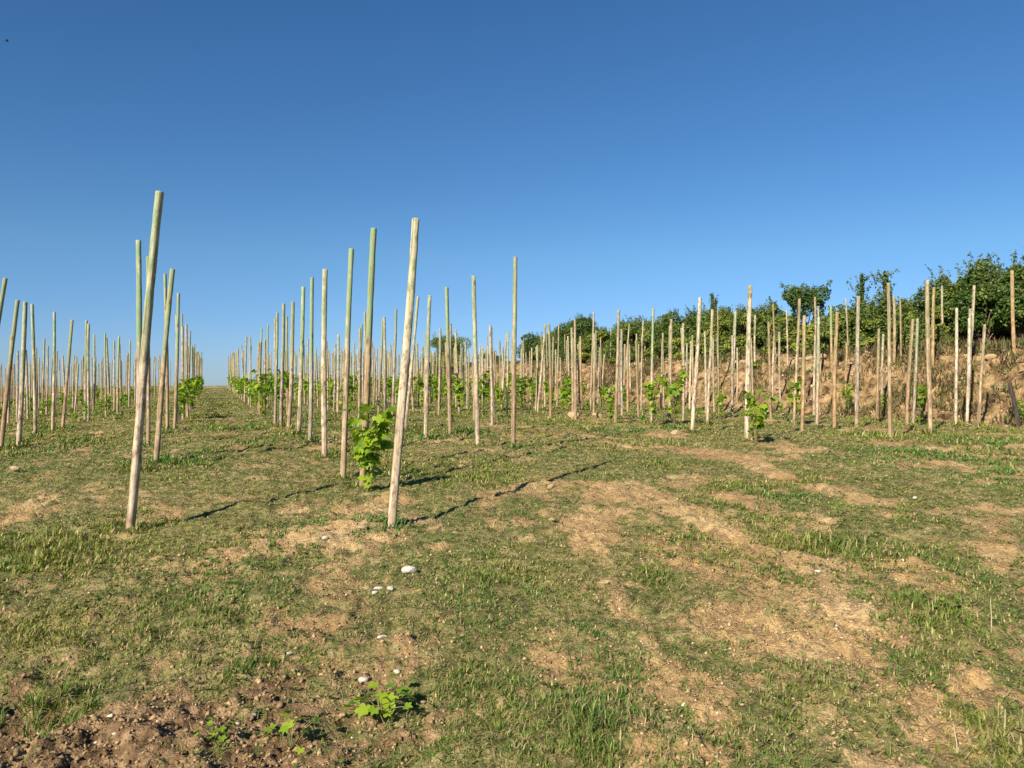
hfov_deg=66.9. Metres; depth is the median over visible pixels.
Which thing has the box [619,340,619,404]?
wooden stake
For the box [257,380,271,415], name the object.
young grapevine
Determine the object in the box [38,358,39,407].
wooden stake
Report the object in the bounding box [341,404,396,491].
young grapevine
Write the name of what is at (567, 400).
young grapevine
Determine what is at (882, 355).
wooden stake
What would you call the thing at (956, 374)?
wooden stake
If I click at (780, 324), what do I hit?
bush
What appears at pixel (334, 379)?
wooden stake
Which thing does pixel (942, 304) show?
wooden stake
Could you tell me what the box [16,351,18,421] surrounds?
wooden stake
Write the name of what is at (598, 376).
wooden stake
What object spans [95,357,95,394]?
wooden stake
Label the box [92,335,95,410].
wooden stake
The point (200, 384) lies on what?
young grapevine
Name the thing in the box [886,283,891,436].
wooden stake
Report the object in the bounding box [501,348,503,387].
wooden stake
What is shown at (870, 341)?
bush
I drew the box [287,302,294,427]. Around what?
wooden stake
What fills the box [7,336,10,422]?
wooden stake
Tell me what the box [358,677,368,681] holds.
stone
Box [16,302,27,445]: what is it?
wooden stake
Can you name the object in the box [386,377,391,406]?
young grapevine
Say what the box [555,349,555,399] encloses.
wooden stake
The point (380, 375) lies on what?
wooden stake
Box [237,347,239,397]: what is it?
wooden stake
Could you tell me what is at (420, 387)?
young grapevine
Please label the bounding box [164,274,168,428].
wooden stake
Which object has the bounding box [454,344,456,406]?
wooden stake
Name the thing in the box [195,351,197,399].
wooden stake
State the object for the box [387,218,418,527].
wooden stake
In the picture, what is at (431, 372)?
wooden stake
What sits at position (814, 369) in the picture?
wooden stake
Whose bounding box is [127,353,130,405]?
wooden stake
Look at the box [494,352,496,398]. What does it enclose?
wooden stake
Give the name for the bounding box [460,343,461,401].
wooden stake
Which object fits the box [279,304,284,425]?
wooden stake
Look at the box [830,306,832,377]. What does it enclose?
wooden stake
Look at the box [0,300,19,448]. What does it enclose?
wooden stake
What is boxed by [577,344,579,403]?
wooden stake
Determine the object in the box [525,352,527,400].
wooden stake
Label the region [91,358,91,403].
wooden stake
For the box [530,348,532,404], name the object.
wooden stake
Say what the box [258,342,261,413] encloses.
wooden stake
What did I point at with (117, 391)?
wooden stake
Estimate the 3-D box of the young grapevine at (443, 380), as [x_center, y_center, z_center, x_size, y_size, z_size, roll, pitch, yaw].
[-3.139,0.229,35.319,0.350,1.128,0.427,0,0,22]
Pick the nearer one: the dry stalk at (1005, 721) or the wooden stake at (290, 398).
the dry stalk at (1005, 721)
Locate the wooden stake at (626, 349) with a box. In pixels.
[626,324,629,368]
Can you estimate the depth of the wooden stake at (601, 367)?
26.06 m
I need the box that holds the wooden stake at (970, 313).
[968,309,971,376]
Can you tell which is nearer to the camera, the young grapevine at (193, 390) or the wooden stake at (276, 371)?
the wooden stake at (276, 371)
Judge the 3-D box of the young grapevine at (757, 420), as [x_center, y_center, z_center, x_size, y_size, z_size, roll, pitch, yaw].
[3.604,0.495,11.289,0.517,0.850,0.395,0,0,21]
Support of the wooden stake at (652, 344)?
on the ground at (734, 602)
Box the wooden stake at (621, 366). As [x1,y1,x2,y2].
[620,329,623,415]
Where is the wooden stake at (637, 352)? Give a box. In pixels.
[636,334,638,381]
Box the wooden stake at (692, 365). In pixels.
[692,335,693,396]
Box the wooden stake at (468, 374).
[468,349,468,400]
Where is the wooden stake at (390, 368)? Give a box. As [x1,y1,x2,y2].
[389,345,390,401]
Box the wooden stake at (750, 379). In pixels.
[750,351,750,426]
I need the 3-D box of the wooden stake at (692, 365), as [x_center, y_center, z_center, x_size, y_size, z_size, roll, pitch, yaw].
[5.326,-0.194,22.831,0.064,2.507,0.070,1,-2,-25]
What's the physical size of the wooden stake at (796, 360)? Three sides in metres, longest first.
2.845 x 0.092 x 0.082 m
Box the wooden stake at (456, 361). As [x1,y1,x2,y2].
[454,329,459,411]
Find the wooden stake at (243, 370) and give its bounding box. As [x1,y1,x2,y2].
[241,353,243,399]
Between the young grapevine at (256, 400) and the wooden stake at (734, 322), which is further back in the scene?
the wooden stake at (734, 322)
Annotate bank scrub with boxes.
[445,335,1023,427]
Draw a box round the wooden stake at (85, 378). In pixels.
[84,320,87,420]
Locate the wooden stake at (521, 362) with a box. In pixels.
[520,341,522,397]
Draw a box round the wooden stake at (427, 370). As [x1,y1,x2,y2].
[424,295,430,438]
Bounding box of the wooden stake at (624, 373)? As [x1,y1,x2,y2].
[623,344,625,407]
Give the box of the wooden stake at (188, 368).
[188,346,189,408]
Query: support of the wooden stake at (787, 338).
on the ground at (734, 602)
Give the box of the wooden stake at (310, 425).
[308,277,313,440]
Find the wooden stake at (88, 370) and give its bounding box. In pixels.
[87,324,89,421]
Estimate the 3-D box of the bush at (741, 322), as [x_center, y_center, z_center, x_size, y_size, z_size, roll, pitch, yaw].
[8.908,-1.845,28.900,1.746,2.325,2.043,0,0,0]
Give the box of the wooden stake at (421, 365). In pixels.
[420,347,423,402]
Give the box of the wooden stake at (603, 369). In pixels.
[602,354,604,389]
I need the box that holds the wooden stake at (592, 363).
[590,312,594,409]
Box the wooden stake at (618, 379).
[618,343,619,403]
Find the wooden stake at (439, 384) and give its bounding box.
[438,328,440,414]
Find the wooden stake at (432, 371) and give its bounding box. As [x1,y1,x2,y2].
[431,351,433,401]
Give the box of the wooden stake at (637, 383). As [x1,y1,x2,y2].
[635,340,639,418]
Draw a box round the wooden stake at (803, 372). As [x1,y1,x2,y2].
[800,316,805,430]
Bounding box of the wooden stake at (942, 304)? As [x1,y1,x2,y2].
[941,286,942,333]
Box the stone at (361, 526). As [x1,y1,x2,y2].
[356,525,366,529]
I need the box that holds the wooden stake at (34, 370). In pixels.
[30,304,36,435]
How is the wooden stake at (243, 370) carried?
on the ground at (734, 602)
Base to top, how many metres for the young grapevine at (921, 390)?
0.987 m
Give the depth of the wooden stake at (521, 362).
26.74 m
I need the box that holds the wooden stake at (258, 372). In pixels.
[257,342,259,410]
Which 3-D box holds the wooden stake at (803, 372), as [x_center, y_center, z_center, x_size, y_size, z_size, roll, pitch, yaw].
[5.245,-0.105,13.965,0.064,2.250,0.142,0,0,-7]
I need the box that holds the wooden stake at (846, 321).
[845,298,848,352]
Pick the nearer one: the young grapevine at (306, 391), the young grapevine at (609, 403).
the young grapevine at (609, 403)
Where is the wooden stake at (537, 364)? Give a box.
[535,345,538,409]
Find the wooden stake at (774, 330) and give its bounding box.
[772,304,776,360]
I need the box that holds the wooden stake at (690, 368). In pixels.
[688,341,691,409]
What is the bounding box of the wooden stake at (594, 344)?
[593,333,595,412]
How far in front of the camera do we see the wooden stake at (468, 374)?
32.04 m
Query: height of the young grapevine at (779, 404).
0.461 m
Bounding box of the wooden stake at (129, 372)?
[128,340,130,406]
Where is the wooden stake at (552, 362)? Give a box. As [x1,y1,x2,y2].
[552,337,553,394]
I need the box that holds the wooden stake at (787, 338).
[786,309,788,366]
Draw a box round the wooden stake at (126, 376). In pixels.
[126,355,127,405]
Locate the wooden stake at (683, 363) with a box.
[682,323,684,420]
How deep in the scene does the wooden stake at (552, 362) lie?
24.10 m
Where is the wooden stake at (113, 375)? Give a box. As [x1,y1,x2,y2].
[113,341,114,410]
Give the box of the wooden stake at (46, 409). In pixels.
[45,346,48,414]
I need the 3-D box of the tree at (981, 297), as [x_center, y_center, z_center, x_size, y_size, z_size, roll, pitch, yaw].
[12.379,-2.014,20.297,1.905,2.951,1.816,0,0,0]
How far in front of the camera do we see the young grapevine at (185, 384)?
18.37 m
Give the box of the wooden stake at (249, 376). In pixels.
[248,346,251,403]
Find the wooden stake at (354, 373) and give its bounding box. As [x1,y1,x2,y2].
[353,342,354,401]
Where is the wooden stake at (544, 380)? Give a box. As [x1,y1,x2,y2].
[544,348,545,406]
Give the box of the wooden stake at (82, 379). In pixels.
[81,357,83,405]
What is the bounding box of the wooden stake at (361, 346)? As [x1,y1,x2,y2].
[357,325,362,407]
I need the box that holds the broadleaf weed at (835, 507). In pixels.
[833,501,845,512]
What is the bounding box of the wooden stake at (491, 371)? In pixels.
[489,325,493,424]
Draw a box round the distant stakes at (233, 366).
[0,334,566,406]
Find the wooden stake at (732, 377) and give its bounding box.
[730,335,733,416]
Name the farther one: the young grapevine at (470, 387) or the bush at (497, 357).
the bush at (497, 357)
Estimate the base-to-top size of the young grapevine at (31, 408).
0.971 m
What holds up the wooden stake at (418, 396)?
on the ground at (734, 602)
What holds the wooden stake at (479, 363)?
on the ground at (734, 602)
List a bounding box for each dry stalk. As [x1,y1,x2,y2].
[953,724,957,752]
[1004,709,1005,732]
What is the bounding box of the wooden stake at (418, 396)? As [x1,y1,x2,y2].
[416,343,419,406]
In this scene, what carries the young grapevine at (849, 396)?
on the ground at (734, 602)
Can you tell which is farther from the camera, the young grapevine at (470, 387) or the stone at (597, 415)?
the young grapevine at (470, 387)
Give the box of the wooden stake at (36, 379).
[35,348,37,415]
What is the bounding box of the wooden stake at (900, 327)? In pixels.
[899,298,901,362]
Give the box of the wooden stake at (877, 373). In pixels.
[876,329,879,419]
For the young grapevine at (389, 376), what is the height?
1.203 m
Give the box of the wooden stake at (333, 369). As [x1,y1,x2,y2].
[333,351,333,395]
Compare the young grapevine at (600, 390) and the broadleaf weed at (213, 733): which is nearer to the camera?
the broadleaf weed at (213, 733)
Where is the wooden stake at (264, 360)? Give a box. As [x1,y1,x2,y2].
[263,340,265,414]
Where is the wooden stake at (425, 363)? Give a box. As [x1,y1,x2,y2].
[423,332,426,412]
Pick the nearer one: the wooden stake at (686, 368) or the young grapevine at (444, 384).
the young grapevine at (444, 384)
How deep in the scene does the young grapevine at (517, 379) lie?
27.30 m
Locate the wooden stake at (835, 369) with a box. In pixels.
[832,312,838,428]
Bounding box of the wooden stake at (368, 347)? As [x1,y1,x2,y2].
[359,228,376,486]
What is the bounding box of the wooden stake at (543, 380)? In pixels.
[542,361,543,399]
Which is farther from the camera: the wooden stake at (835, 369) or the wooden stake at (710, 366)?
the wooden stake at (710, 366)
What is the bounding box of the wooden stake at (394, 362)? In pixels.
[391,309,396,415]
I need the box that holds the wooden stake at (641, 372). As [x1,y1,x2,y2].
[640,336,642,409]
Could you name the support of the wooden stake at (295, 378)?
on the ground at (734, 602)
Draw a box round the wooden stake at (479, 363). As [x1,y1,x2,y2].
[479,345,480,402]
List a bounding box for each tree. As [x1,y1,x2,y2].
[779,279,832,342]
[911,272,960,336]
[924,260,993,342]
[948,249,1016,342]
[976,255,1023,338]
[978,247,1023,329]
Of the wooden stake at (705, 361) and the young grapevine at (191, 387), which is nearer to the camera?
the young grapevine at (191, 387)
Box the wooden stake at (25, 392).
[24,370,25,409]
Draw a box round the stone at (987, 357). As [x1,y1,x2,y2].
[985,354,991,359]
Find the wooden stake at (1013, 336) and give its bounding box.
[1010,271,1015,356]
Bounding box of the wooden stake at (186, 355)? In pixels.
[185,324,188,416]
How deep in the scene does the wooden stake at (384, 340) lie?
16.50 m
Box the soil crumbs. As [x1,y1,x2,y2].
[0,425,1023,767]
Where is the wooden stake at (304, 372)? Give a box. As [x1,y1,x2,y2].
[303,345,305,403]
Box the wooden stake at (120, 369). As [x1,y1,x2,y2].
[119,344,120,408]
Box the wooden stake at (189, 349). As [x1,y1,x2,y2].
[189,331,190,375]
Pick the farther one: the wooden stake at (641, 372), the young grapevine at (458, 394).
the wooden stake at (641, 372)
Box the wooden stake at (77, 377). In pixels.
[74,364,78,410]
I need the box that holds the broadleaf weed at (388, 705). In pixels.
[343,673,415,720]
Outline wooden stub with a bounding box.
[1008,383,1020,427]
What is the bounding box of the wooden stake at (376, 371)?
[376,349,377,399]
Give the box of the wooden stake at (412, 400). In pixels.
[409,362,414,411]
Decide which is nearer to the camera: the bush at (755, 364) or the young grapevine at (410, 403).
the young grapevine at (410, 403)
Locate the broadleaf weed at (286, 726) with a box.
[264,710,321,754]
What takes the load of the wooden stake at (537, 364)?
on the ground at (734, 602)
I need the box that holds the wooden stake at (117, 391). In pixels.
[116,336,119,414]
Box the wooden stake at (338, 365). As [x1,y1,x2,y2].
[336,335,339,413]
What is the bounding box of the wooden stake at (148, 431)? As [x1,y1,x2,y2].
[146,256,150,444]
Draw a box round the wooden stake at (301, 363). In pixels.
[296,287,304,432]
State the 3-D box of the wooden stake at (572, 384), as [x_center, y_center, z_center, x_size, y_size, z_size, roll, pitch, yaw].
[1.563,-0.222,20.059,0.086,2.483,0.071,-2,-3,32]
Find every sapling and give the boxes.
[701,293,723,326]
[846,272,877,339]
[867,267,898,345]
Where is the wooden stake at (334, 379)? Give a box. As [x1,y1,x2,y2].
[333,344,335,410]
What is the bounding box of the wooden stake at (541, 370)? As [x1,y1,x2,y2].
[537,324,545,414]
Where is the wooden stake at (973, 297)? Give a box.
[972,285,975,342]
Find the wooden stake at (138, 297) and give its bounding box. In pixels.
[136,240,141,466]
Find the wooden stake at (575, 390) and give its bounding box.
[574,320,576,419]
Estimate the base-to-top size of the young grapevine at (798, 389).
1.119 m
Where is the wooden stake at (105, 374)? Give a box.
[104,333,106,415]
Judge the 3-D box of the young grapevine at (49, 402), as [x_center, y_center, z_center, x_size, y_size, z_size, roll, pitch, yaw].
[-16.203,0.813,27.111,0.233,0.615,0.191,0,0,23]
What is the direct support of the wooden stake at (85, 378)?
on the ground at (734, 602)
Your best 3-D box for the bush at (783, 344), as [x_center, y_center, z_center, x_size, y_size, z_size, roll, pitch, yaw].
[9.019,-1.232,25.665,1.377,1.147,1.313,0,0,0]
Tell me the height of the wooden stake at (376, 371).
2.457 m
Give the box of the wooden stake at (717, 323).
[717,309,718,335]
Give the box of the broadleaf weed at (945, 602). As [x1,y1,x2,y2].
[933,593,961,613]
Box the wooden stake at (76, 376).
[76,356,77,407]
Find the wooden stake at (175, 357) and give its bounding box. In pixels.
[175,314,177,423]
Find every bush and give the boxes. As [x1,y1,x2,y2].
[419,351,438,380]
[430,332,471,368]
[435,352,463,380]
[481,351,506,361]
[516,331,542,360]
[533,327,570,359]
[542,313,605,362]
[573,343,591,362]
[580,325,615,356]
[602,315,651,358]
[608,348,645,365]
[630,320,677,358]
[648,308,702,357]
[668,334,701,358]
[685,303,719,357]
[700,305,745,352]
[701,336,735,357]
[727,303,767,351]
[752,296,782,350]
[753,359,765,366]
[760,329,801,354]
[762,311,801,351]
[796,319,839,349]
[808,325,840,353]
[820,303,855,349]
[847,293,896,347]
[859,335,884,354]
[885,297,922,341]
[891,320,930,347]
[897,296,924,339]
[921,320,958,348]
[973,331,1010,341]
[996,323,1016,338]
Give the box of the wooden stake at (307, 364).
[307,339,308,404]
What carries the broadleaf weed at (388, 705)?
on the ground at (734, 602)
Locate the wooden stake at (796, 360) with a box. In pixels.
[792,299,800,424]
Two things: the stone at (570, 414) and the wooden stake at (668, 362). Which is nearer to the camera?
the stone at (570, 414)
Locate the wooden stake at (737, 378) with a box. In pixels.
[736,348,738,400]
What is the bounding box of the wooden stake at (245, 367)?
[244,337,246,402]
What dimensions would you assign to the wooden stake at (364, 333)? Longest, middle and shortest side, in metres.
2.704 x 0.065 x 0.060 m
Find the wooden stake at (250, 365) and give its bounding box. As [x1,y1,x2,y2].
[250,336,250,406]
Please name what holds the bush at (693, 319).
on the ground at (734, 602)
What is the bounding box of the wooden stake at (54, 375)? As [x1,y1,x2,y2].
[51,312,55,430]
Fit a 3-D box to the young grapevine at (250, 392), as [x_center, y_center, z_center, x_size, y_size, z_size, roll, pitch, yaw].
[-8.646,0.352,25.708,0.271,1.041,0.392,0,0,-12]
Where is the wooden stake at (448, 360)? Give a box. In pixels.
[445,287,451,433]
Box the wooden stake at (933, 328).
[931,287,935,370]
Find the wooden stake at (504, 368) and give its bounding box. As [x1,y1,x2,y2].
[501,334,506,408]
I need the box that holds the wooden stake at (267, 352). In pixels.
[266,324,268,406]
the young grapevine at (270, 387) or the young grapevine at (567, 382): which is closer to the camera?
the young grapevine at (270, 387)
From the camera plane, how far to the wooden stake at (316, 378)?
26.51 m
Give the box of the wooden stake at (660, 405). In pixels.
[659,341,662,408]
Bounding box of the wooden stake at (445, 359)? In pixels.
[445,342,446,377]
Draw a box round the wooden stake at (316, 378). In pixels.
[315,348,318,407]
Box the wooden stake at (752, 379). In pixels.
[751,338,753,413]
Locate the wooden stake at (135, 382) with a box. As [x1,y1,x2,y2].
[134,352,135,404]
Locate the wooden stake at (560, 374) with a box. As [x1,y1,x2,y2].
[560,357,561,396]
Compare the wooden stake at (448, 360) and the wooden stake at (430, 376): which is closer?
the wooden stake at (448, 360)
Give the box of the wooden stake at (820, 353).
[817,306,820,372]
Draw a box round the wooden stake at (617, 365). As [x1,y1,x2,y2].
[614,310,619,421]
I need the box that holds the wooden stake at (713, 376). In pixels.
[712,338,714,411]
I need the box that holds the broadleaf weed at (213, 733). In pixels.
[194,714,234,741]
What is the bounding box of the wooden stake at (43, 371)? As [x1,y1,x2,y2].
[41,338,44,406]
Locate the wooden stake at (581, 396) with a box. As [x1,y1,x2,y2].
[579,336,582,407]
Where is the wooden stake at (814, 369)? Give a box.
[813,335,815,414]
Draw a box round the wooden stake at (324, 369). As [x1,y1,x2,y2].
[321,269,327,457]
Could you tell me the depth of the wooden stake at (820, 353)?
22.16 m
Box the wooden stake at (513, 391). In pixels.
[511,257,516,446]
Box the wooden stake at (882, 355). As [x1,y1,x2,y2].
[881,334,883,403]
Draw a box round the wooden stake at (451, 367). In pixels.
[451,347,451,401]
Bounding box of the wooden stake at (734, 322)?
[733,310,735,335]
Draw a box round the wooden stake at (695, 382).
[690,297,701,430]
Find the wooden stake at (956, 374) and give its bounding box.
[954,308,957,424]
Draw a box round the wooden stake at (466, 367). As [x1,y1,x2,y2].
[464,343,467,408]
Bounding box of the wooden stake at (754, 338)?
[754,315,755,367]
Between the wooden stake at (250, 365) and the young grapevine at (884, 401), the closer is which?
the young grapevine at (884, 401)
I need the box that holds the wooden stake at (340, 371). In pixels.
[340,348,341,395]
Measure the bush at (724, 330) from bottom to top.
2.374 m
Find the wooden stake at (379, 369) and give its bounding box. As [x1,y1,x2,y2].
[377,345,380,401]
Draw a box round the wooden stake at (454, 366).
[453,348,454,394]
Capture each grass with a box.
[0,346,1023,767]
[0,347,1023,767]
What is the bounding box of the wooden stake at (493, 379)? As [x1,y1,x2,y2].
[491,327,494,415]
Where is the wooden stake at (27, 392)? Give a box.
[25,350,28,418]
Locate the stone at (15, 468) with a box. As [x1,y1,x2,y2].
[10,466,20,470]
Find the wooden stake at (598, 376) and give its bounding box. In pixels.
[597,347,599,402]
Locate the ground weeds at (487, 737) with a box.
[1,429,1023,767]
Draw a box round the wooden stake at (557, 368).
[556,324,558,405]
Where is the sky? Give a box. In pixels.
[0,0,1023,385]
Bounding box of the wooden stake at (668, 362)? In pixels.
[668,326,669,383]
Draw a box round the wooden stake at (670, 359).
[668,319,672,421]
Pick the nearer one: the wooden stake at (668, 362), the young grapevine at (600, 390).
the wooden stake at (668, 362)
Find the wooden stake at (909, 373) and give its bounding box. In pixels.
[905,319,914,428]
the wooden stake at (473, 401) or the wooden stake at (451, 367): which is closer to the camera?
the wooden stake at (473, 401)
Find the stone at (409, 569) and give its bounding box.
[401,566,416,572]
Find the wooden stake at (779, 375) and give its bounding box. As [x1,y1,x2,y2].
[778,332,781,414]
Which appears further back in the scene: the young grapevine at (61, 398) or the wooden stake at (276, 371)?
the young grapevine at (61, 398)
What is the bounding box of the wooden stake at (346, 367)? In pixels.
[340,248,353,476]
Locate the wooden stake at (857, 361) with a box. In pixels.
[855,296,859,426]
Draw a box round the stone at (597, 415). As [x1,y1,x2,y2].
[592,413,602,417]
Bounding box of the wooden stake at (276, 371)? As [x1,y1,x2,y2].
[274,312,278,424]
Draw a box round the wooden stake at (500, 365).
[499,340,500,398]
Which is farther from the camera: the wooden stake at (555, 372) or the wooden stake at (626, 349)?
the wooden stake at (555, 372)
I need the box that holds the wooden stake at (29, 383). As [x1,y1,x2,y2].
[29,361,30,407]
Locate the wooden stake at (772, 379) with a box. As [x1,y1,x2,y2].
[771,336,774,411]
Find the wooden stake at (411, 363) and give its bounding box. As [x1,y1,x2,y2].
[404,296,418,429]
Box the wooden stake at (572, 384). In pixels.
[571,328,573,410]
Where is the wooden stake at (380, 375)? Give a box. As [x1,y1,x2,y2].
[377,318,382,413]
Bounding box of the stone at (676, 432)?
[670,430,680,435]
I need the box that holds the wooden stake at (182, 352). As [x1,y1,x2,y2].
[181,326,184,419]
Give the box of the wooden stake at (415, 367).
[415,350,415,398]
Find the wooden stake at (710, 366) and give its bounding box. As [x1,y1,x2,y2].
[706,309,713,423]
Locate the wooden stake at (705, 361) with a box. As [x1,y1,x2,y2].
[704,331,706,414]
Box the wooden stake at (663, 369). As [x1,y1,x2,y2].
[662,333,664,405]
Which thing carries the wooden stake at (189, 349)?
on the ground at (734, 602)
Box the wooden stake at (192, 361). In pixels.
[191,346,192,377]
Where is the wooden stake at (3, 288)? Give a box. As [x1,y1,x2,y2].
[0,278,7,322]
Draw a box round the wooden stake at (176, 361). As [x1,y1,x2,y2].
[173,293,179,427]
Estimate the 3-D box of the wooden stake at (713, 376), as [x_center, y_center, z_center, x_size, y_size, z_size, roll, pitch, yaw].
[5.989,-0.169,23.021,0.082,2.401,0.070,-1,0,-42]
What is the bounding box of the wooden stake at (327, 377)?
[327,343,328,409]
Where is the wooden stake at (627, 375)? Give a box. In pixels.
[627,340,628,411]
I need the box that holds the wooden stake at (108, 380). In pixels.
[106,338,110,411]
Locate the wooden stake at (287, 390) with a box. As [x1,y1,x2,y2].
[286,316,288,414]
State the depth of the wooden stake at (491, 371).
16.45 m
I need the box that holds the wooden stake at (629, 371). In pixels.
[629,344,630,392]
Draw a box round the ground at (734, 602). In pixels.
[0,344,1023,767]
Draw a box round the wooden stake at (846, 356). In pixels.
[844,343,847,391]
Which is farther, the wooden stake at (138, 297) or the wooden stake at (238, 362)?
the wooden stake at (238, 362)
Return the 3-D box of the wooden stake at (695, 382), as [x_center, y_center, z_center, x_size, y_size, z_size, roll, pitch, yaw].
[3.206,-0.222,13.521,0.095,2.572,0.084,3,0,-3]
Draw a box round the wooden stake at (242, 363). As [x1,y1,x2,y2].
[241,345,243,397]
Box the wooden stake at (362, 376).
[362,351,363,401]
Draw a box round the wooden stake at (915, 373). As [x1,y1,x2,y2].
[912,319,918,423]
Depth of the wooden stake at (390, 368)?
30.75 m
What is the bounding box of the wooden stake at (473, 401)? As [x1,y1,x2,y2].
[473,376,474,419]
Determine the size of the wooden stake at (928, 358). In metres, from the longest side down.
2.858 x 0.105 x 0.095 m
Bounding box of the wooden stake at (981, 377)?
[977,324,985,424]
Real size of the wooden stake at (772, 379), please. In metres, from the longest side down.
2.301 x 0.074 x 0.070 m
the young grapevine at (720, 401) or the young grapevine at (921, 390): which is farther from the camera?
the young grapevine at (720, 401)
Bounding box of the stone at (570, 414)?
[567,411,579,418]
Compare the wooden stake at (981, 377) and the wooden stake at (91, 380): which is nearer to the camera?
the wooden stake at (981, 377)
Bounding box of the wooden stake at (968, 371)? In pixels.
[965,318,970,422]
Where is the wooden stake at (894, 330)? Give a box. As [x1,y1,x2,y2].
[892,296,895,363]
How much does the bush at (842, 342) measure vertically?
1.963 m
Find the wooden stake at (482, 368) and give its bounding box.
[481,347,483,405]
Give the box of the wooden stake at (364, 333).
[364,312,365,359]
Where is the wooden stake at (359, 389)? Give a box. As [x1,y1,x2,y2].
[358,328,360,417]
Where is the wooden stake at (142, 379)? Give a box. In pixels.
[126,191,163,530]
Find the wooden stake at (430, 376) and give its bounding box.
[429,355,431,403]
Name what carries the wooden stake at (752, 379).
on the ground at (734, 602)
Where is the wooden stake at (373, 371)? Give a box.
[372,342,373,404]
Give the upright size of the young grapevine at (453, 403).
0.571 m
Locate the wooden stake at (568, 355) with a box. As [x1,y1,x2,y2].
[567,336,569,404]
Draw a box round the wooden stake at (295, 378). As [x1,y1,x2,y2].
[294,352,295,399]
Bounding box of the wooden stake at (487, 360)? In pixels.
[487,345,488,400]
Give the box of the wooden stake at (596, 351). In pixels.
[595,330,596,370]
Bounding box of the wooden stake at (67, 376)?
[61,320,73,427]
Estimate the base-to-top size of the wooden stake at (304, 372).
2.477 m
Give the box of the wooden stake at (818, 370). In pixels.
[816,317,819,423]
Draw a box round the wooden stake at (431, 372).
[431,351,431,397]
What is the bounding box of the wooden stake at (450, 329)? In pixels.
[449,324,451,367]
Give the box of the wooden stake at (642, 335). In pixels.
[642,321,643,377]
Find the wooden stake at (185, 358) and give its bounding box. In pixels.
[184,338,185,380]
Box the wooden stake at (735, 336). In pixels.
[734,311,736,369]
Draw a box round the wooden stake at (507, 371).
[506,332,508,412]
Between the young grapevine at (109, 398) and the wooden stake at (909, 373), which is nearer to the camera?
the wooden stake at (909, 373)
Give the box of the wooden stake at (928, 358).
[925,280,932,431]
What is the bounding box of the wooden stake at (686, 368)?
[685,343,687,397]
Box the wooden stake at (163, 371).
[153,269,174,461]
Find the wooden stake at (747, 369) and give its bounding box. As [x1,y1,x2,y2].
[744,285,751,439]
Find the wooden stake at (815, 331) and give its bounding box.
[814,297,816,369]
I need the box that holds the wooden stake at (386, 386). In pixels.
[386,370,386,402]
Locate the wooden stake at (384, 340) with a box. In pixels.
[383,317,386,410]
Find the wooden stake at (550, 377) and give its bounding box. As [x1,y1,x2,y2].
[548,324,551,417]
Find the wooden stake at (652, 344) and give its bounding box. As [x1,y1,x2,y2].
[650,308,654,422]
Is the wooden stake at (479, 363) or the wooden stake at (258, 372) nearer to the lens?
the wooden stake at (258, 372)
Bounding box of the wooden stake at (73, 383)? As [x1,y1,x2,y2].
[72,355,74,407]
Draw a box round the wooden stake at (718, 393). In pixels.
[717,336,719,411]
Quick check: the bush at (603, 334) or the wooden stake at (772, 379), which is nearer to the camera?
the wooden stake at (772, 379)
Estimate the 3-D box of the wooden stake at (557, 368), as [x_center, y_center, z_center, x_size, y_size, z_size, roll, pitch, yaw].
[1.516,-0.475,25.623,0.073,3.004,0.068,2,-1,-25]
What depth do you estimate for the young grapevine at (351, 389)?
20.43 m
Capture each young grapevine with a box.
[24,391,37,415]
[39,400,46,417]
[48,398,51,410]
[58,391,63,406]
[67,394,72,408]
[72,412,77,423]
[78,389,83,402]
[82,401,87,423]
[96,400,104,416]
[101,399,108,414]
[103,394,111,411]
[115,394,123,409]
[121,392,127,405]
[174,376,191,418]
[178,378,193,416]
[178,385,187,424]
[188,373,199,411]
[193,377,200,403]
[197,378,203,399]
[234,377,241,398]
[239,375,247,401]
[241,374,254,397]
[247,379,254,407]
[251,369,271,416]
[251,378,256,405]
[253,383,261,411]
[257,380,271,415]
[267,368,284,420]
[269,370,289,420]
[293,381,298,397]
[303,377,308,401]
[303,380,308,402]
[313,383,319,405]
[327,376,336,409]
[339,385,349,407]
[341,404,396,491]
[342,370,358,413]
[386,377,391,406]
[387,374,391,400]
[395,379,398,402]
[407,387,414,409]
[413,369,435,405]
[413,382,416,401]
[430,379,437,404]
[433,389,443,408]
[441,377,446,399]
[442,373,456,410]
[446,402,456,427]
[452,376,466,412]
[459,385,465,401]
[469,378,472,396]
[478,370,489,410]
[478,377,484,405]
[484,386,489,406]
[495,388,503,412]
[497,371,511,392]
[504,382,511,405]
[508,372,519,400]
[517,377,527,414]
[525,373,539,403]
[529,382,534,403]
[543,379,553,403]
[552,383,556,400]
[558,386,569,413]
[562,377,570,406]
[563,375,577,410]
[578,378,587,400]
[585,398,589,414]
[598,386,605,406]
[601,384,614,420]
[619,385,626,406]
[642,381,659,424]
[656,365,688,423]
[716,392,727,418]
[741,389,777,443]
[777,401,783,416]
[785,376,805,414]
[839,381,854,416]
[880,394,887,405]
[911,381,926,423]
[1016,399,1023,427]
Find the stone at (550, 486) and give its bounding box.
[547,484,554,488]
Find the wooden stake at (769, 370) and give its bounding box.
[767,322,771,418]
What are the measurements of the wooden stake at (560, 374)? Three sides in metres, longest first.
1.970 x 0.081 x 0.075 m
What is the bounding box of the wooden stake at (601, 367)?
[600,338,601,406]
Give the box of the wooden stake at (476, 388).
[472,276,479,445]
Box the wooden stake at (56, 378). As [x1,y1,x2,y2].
[55,351,57,412]
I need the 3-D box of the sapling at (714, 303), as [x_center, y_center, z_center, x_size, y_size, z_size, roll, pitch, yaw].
[8.051,-2.151,31.073,1.227,3.066,0.618,0,0,0]
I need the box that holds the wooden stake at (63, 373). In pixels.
[62,356,66,409]
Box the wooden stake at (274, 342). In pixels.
[274,318,276,422]
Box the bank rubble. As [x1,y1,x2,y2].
[452,344,1023,427]

